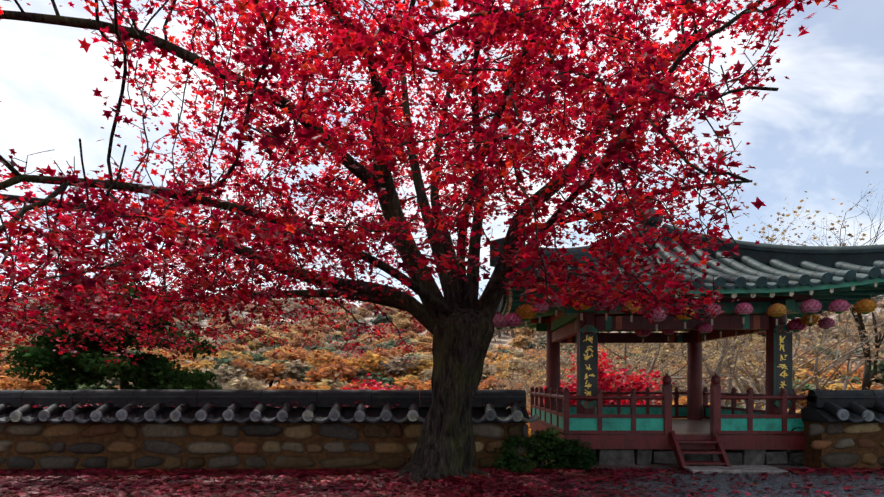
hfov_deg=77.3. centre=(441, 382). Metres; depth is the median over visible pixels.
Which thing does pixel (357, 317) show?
hillside tree
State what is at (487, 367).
shrub
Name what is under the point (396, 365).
hillside tree
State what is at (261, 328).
hillside tree
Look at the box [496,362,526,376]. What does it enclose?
shrub
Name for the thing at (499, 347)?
hillside tree
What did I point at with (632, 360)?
hillside tree
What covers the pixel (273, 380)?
hillside tree
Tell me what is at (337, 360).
hillside tree
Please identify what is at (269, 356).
hillside tree
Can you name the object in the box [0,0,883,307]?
sky
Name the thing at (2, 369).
hillside tree
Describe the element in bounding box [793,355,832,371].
shrub
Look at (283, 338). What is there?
hillside tree
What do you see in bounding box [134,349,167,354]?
hillside tree
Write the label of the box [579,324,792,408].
pillar signboards
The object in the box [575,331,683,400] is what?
pale tree
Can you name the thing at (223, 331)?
hillside tree
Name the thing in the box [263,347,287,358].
hillside tree
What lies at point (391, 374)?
hillside tree
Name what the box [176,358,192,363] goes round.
hillside tree
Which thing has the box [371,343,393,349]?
hillside tree
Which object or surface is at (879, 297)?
hillside tree
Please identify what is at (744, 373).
hillside tree
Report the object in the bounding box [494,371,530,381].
hillside tree
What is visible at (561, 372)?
hillside tree
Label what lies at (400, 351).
hillside tree
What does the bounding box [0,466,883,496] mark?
fallen leaves
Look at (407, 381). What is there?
shrub
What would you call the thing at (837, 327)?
hillside tree
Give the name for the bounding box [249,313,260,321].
hillside tree
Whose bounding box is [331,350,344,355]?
hillside tree
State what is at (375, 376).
hillside tree
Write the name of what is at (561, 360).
hillside tree
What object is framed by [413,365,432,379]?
hillside tree
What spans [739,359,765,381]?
hillside tree
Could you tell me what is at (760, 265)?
pavilion tile roof
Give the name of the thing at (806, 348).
hillside tree
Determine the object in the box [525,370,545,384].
hillside tree
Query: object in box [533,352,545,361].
hillside tree
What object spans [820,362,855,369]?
hillside tree
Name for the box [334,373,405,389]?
red maple wood
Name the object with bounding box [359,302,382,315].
hillside tree
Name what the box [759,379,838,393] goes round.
shrub
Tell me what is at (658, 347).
pale tree
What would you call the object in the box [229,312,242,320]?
hillside tree
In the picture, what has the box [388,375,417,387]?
hillside tree
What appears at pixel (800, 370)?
hillside tree
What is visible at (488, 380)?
shrub
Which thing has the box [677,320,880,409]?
pale tree
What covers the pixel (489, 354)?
hillside tree
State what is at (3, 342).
hillside tree
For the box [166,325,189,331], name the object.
hillside tree
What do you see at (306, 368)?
hillside tree
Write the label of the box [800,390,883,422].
wall tile cap
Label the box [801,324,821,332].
hillside tree
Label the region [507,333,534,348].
hillside tree
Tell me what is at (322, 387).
hillside tree
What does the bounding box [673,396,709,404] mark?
hillside tree
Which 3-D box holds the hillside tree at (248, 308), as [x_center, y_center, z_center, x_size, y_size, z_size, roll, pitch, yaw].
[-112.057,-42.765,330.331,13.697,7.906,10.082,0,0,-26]
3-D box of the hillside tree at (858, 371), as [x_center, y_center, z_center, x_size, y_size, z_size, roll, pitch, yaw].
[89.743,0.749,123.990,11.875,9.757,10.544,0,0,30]
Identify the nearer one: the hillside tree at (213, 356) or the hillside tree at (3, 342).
the hillside tree at (213, 356)
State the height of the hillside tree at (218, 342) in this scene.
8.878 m
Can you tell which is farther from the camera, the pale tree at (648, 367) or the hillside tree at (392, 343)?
the hillside tree at (392, 343)
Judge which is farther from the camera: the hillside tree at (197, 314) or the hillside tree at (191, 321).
the hillside tree at (197, 314)
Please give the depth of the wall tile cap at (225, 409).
9.79 m
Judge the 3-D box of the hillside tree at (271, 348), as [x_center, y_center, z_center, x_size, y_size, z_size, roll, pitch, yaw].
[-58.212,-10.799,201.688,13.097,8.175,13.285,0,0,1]
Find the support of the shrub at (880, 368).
on the ground
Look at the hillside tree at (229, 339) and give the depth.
210.58 m
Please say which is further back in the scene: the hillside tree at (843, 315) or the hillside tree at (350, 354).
the hillside tree at (843, 315)
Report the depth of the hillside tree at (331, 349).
179.74 m
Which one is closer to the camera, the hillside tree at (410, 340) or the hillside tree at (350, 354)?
the hillside tree at (350, 354)
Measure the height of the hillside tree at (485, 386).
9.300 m
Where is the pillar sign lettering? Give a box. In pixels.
[583,335,787,395]
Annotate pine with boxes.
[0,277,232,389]
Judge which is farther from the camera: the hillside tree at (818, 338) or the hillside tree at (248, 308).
the hillside tree at (248, 308)
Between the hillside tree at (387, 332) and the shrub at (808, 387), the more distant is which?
the hillside tree at (387, 332)
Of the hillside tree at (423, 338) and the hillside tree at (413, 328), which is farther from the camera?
the hillside tree at (413, 328)
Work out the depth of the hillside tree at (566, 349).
176.90 m
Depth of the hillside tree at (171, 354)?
132.85 m
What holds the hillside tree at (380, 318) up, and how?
on the ground
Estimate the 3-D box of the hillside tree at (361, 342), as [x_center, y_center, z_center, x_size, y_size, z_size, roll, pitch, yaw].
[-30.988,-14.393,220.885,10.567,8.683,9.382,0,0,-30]
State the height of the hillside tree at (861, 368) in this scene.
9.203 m
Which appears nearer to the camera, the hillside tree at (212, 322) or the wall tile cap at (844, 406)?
the wall tile cap at (844, 406)
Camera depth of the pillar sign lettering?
10.68 m
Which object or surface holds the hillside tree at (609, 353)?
on the ground
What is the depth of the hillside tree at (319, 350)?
175.66 m
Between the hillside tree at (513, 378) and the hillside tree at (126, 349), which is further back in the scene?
the hillside tree at (126, 349)
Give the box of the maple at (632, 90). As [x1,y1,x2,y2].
[0,0,840,483]
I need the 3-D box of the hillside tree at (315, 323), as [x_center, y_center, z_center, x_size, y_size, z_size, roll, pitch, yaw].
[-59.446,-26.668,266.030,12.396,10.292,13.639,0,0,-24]
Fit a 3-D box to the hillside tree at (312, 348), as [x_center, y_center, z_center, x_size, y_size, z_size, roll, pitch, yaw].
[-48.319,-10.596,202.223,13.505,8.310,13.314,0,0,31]
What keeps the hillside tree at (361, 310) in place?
on the ground
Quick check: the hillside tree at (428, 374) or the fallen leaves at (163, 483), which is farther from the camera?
the hillside tree at (428, 374)
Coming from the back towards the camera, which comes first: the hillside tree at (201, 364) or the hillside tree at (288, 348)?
the hillside tree at (288, 348)
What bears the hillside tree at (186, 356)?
on the ground
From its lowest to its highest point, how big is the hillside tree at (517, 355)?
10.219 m
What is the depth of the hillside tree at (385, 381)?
115.50 m
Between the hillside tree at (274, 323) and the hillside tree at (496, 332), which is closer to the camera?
the hillside tree at (496, 332)
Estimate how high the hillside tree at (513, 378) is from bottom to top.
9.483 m
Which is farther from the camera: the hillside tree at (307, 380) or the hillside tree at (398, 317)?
the hillside tree at (398, 317)
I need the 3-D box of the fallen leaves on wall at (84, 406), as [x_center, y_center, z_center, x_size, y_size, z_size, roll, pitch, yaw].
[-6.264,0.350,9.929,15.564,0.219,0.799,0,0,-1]
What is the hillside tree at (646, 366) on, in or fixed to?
on the ground
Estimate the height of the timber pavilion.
3.410 m
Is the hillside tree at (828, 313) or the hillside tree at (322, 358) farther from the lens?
the hillside tree at (828, 313)
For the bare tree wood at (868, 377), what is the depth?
18.28 m
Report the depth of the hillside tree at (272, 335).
211.80 m
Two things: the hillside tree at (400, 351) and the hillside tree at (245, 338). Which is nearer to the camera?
the hillside tree at (400, 351)
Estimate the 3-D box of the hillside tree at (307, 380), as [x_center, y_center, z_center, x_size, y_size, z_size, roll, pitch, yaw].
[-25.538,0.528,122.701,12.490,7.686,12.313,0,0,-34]
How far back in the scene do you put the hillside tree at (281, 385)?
112.87 m
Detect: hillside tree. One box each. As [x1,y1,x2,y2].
[0,330,29,346]
[0,346,14,356]
[0,355,15,368]
[0,366,13,377]
[0,367,54,389]
[3,361,36,377]
[6,334,36,345]
[55,384,104,389]
[76,377,119,388]
[104,378,119,388]
[110,345,134,353]
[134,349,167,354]
[158,352,189,363]
[161,352,192,360]
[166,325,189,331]
[171,354,199,361]
[174,362,195,371]
[176,315,199,323]
[176,322,197,328]
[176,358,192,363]
[181,360,215,372]
[185,352,227,359]
[186,311,210,322]
[189,354,215,362]
[200,323,231,340]
[202,370,231,386]
[206,356,257,372]
[208,317,225,326]
[209,360,279,379]
[211,339,221,345]
[212,357,262,383]
[216,341,248,352]
[217,376,270,389]
[218,334,241,344]
[219,346,253,361]
[219,358,276,385]
[220,352,256,363]
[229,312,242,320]
[230,332,254,344]
[232,317,253,327]
[236,351,271,361]
[244,306,261,313]
[245,324,270,341]
[245,339,263,351]
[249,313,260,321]
[254,346,269,355]
[258,317,272,326]
[259,332,278,345]
[262,334,291,346]
[262,350,282,359]
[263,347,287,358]
[265,358,293,386]
[267,344,294,350]
[267,358,291,377]
[267,377,317,389]
[269,320,285,325]
[272,322,292,331]
[273,343,308,352]
[274,346,297,350]
[274,349,309,363]
[275,359,312,382]
[277,329,299,338]
[281,308,293,320]
[282,379,317,388]
[285,298,299,304]
[287,302,305,311]
[289,322,316,334]
[289,334,316,347]
[290,313,304,321]
[296,366,318,378]
[301,370,355,383]
[302,344,325,350]
[302,350,344,367]
[304,362,358,384]
[307,317,329,326]
[307,381,333,389]
[309,349,329,352]
[310,347,336,354]
[311,332,324,340]
[312,324,328,332]
[312,331,327,337]
[312,373,346,389]
[316,308,336,319]
[320,338,343,346]
[324,334,343,339]
[325,339,365,350]
[326,308,339,318]
[326,324,335,335]
[326,355,350,364]
[327,331,347,337]
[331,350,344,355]
[332,321,352,331]
[332,334,360,341]
[334,310,353,320]
[336,359,352,379]
[339,351,362,358]
[339,381,389,389]
[341,307,358,315]
[343,350,390,374]
[344,319,360,333]
[345,357,376,380]
[346,313,363,320]
[347,371,383,383]
[350,344,375,353]
[353,318,371,334]
[355,307,372,317]
[357,336,367,344]
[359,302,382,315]
[360,334,382,339]
[360,346,393,359]
[364,337,377,346]
[369,314,392,324]
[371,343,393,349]
[371,376,397,388]
[376,365,412,377]
[377,354,424,376]
[378,328,396,336]
[381,332,407,341]
[382,308,398,314]
[382,347,401,357]
[384,325,402,333]
[386,312,416,323]
[386,318,411,332]
[386,336,423,351]
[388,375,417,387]
[392,344,422,359]
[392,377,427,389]
[396,336,417,342]
[397,374,421,380]
[399,353,420,374]
[401,330,419,338]
[405,378,431,389]
[406,321,426,334]
[408,352,432,360]
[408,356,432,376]
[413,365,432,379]
[415,335,432,342]
[415,340,431,352]
[419,367,432,383]
[477,384,495,389]
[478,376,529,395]
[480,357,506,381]
[485,351,498,360]
[486,358,511,371]
[487,348,498,358]
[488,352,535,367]
[492,329,501,340]
[492,344,512,350]
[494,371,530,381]
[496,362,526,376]
[497,349,513,352]
[501,348,528,358]
[501,356,544,375]
[503,375,520,385]
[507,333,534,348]
[510,327,537,337]
[523,349,539,355]
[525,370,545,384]
[527,336,562,350]
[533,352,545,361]
[534,332,546,337]
[535,353,576,371]
[543,367,573,379]
[560,346,576,354]
[562,343,576,349]
[598,347,621,360]
[604,343,635,349]
[614,351,656,367]
[629,360,659,373]
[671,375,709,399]
[672,358,726,382]
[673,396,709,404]
[724,377,751,392]
[725,360,756,378]
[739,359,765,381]
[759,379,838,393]
[764,360,813,375]
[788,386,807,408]
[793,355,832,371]
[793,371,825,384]
[797,351,822,364]
[798,341,830,350]
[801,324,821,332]
[802,329,823,338]
[804,344,858,360]
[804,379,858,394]
[806,336,835,342]
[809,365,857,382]
[809,378,850,385]
[814,311,831,317]
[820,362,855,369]
[823,326,852,340]
[826,342,857,351]
[833,312,853,324]
[833,375,861,384]
[838,349,883,362]
[841,365,875,379]
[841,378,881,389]
[844,358,864,366]
[856,360,873,373]
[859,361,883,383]
[863,313,882,326]
[871,295,883,301]
[876,301,883,311]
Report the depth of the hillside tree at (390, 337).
219.35 m
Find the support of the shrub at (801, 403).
on the ground
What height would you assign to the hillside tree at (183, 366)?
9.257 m
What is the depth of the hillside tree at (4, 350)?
171.84 m
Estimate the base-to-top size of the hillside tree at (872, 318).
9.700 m
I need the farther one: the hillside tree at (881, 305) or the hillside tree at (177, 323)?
the hillside tree at (881, 305)
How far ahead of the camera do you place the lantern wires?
9.45 m
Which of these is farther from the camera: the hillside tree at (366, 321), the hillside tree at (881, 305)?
the hillside tree at (881, 305)
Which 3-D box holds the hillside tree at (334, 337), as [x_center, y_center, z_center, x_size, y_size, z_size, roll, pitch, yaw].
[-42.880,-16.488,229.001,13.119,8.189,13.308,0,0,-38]
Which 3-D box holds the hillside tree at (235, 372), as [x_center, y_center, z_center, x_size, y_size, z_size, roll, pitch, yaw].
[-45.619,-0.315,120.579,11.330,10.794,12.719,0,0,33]
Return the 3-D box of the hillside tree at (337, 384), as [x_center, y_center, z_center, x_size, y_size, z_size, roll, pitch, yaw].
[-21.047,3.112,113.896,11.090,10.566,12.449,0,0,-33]
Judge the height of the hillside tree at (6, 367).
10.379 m
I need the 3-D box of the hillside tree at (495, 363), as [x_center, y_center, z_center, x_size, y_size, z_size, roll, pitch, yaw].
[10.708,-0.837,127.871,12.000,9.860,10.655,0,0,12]
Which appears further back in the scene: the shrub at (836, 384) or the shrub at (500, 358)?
the shrub at (500, 358)
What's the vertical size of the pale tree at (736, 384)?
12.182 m
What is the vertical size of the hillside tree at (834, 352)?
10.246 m
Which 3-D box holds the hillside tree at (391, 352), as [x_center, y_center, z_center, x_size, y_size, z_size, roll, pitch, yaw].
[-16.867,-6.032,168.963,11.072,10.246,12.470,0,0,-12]
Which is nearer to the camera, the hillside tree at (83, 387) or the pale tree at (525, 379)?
the pale tree at (525, 379)
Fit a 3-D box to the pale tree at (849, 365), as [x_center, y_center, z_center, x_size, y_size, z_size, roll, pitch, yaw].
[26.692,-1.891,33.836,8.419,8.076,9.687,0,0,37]
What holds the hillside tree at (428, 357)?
on the ground
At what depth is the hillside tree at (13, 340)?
194.98 m
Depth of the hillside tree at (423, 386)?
107.73 m
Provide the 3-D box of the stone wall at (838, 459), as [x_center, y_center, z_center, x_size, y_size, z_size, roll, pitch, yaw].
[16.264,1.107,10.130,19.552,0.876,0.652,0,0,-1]
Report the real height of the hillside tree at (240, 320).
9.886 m
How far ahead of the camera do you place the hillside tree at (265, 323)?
282.80 m
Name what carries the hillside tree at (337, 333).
on the ground
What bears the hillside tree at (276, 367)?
on the ground
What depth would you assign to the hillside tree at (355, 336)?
226.58 m
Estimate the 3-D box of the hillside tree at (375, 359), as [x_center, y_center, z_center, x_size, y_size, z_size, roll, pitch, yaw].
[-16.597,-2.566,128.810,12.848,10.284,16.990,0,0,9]
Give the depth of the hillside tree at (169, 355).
131.18 m
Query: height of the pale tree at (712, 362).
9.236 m
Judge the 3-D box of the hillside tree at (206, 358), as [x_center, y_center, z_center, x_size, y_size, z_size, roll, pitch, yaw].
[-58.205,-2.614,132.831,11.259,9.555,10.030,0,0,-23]
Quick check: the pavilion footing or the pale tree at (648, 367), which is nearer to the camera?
the pavilion footing
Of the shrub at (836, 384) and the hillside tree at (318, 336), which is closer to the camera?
the shrub at (836, 384)
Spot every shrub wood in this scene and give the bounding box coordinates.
[485,427,567,472]
[513,459,538,473]
[549,436,598,469]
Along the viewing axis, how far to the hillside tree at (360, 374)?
121.77 m
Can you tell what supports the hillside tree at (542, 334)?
on the ground
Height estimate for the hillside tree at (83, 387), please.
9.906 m
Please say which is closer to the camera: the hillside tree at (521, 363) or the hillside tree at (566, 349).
the hillside tree at (521, 363)
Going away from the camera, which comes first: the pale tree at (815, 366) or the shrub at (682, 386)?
the pale tree at (815, 366)
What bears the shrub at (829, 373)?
on the ground
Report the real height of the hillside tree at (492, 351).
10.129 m
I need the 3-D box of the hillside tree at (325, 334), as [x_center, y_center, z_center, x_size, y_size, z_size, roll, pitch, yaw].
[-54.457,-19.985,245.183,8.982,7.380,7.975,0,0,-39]
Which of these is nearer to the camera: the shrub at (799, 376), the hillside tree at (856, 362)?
the shrub at (799, 376)
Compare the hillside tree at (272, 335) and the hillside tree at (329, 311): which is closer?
the hillside tree at (272, 335)
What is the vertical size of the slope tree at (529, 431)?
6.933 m
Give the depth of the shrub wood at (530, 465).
9.55 m
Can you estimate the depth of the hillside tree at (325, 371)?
117.31 m
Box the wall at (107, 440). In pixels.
[0,423,525,470]
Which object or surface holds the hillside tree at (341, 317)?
on the ground
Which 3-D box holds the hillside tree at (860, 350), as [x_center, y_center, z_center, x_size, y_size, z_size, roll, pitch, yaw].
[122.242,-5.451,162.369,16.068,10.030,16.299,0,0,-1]
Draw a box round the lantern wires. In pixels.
[499,291,883,315]
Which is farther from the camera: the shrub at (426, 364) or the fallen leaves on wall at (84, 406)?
the shrub at (426, 364)
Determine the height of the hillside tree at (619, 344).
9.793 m
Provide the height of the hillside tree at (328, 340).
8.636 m
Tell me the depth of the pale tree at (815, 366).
17.00 m
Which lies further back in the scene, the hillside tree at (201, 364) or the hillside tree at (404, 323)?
the hillside tree at (404, 323)
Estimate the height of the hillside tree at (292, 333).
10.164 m
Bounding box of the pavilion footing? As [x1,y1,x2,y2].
[531,429,803,473]
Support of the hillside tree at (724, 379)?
on the ground
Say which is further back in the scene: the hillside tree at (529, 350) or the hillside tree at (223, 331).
the hillside tree at (223, 331)
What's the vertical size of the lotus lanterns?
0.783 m
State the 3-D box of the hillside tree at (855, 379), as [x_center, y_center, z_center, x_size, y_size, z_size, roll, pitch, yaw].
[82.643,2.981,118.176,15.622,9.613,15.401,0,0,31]
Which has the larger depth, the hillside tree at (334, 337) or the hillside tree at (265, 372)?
the hillside tree at (334, 337)
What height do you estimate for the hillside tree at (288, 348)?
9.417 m
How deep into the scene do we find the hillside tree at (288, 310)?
307.66 m
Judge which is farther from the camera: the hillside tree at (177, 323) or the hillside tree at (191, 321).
the hillside tree at (191, 321)
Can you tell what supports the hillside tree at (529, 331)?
on the ground
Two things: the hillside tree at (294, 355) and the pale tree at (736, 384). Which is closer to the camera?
the pale tree at (736, 384)
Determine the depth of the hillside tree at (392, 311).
306.15 m
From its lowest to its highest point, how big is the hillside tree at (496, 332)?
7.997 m
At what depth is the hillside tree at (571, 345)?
201.88 m
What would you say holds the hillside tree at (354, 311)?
on the ground
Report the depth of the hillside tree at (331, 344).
199.02 m
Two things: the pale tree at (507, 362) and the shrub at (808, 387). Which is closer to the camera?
the pale tree at (507, 362)
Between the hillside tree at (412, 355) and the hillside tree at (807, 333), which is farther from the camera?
the hillside tree at (807, 333)
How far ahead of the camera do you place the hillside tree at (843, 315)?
254.04 m
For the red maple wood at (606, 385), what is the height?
5.058 m
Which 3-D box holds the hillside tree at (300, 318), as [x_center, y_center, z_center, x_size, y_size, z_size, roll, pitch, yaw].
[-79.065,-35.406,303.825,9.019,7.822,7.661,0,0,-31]
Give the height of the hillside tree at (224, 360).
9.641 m
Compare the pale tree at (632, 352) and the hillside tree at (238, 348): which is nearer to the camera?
the pale tree at (632, 352)
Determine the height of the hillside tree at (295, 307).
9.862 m
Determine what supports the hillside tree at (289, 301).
on the ground
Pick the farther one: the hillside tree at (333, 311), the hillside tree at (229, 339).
the hillside tree at (333, 311)
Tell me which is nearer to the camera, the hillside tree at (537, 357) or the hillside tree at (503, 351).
the hillside tree at (537, 357)
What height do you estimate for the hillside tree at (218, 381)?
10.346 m
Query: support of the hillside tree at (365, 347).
on the ground
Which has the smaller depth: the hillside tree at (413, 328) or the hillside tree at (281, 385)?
the hillside tree at (281, 385)
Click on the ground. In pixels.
(723, 484)
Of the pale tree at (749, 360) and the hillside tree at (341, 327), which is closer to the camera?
the pale tree at (749, 360)
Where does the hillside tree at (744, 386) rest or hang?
on the ground
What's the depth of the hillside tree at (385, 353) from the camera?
161.51 m
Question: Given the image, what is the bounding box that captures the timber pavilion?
[530,292,819,469]
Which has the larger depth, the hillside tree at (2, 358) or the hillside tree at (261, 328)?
the hillside tree at (261, 328)
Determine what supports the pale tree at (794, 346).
on the ground
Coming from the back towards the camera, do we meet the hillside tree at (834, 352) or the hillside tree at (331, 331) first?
the hillside tree at (331, 331)
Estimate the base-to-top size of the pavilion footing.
0.431 m
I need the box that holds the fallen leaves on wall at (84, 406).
[7,399,526,408]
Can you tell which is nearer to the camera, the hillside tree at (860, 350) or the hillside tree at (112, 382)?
the hillside tree at (112, 382)
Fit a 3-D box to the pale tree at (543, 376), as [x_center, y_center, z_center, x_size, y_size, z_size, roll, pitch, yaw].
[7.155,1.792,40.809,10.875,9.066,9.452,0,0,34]
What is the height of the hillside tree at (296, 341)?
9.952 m
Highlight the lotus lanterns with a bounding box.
[492,294,883,343]
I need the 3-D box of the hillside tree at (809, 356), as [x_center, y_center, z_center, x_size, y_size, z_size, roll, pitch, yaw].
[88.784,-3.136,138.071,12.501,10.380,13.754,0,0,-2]
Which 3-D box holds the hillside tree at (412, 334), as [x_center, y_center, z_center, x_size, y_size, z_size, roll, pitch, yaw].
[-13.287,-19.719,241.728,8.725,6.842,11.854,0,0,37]
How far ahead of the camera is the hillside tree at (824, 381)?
114.69 m
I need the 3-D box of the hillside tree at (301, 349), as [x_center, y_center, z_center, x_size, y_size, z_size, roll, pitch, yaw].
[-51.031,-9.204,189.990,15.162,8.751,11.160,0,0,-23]
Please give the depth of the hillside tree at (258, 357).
159.25 m
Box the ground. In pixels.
[0,301,883,496]
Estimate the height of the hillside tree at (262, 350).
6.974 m
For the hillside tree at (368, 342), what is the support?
on the ground
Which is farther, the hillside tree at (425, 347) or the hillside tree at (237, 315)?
the hillside tree at (237, 315)
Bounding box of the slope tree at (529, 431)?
[526,423,531,436]
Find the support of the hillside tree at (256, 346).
on the ground
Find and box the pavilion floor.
[672,419,709,433]
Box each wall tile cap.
[0,389,538,423]
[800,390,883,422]
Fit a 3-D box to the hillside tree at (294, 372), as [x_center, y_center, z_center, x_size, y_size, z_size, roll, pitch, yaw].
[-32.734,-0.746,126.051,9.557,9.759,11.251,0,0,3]
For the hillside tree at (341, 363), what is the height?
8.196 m
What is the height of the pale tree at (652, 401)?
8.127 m
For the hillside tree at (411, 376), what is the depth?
119.52 m
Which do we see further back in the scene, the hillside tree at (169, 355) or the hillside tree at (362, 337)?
the hillside tree at (362, 337)
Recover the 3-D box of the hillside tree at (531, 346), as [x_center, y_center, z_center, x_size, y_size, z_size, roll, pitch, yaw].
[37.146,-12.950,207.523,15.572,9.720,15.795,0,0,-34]
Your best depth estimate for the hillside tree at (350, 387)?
109.06 m
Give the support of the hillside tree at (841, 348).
on the ground
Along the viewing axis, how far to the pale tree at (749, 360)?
49.43 m
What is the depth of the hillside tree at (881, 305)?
288.32 m
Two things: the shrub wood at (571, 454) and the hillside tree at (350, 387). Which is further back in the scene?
the hillside tree at (350, 387)
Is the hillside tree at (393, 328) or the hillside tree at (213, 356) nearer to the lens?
the hillside tree at (213, 356)
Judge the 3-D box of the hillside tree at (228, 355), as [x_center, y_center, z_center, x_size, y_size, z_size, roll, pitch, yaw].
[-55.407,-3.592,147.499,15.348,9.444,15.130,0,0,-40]
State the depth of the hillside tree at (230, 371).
119.70 m
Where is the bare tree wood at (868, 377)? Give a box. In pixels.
[773,171,883,389]
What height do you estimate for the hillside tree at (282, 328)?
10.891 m
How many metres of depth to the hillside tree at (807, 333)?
222.80 m
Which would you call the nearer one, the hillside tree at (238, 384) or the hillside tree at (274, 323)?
the hillside tree at (238, 384)
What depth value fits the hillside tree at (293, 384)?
113.38 m
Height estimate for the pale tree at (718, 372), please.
11.193 m
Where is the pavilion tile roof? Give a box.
[490,201,883,315]
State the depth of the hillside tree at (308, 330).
241.47 m
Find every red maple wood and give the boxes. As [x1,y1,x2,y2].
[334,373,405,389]
[528,345,673,415]
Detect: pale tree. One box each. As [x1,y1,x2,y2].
[478,327,576,416]
[479,329,646,408]
[487,343,576,403]
[538,331,731,386]
[545,226,812,400]
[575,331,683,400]
[598,331,713,404]
[609,182,836,450]
[622,237,883,409]
[623,343,749,404]
[634,336,762,400]
[642,226,883,411]
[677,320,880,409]
[711,336,765,401]
[719,222,883,391]
[807,297,883,389]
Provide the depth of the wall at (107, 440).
9.71 m
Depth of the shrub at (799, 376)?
117.88 m
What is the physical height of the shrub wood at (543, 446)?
1.415 m
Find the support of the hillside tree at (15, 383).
on the ground
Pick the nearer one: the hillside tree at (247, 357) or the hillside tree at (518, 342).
the hillside tree at (247, 357)
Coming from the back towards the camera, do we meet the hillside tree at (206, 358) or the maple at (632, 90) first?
the hillside tree at (206, 358)
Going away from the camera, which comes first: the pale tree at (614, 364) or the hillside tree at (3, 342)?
the pale tree at (614, 364)
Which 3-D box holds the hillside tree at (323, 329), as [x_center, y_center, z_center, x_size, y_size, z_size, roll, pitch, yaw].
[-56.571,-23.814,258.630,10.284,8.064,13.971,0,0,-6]
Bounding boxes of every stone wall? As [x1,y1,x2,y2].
[791,420,883,467]
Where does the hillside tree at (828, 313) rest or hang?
on the ground
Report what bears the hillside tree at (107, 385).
on the ground

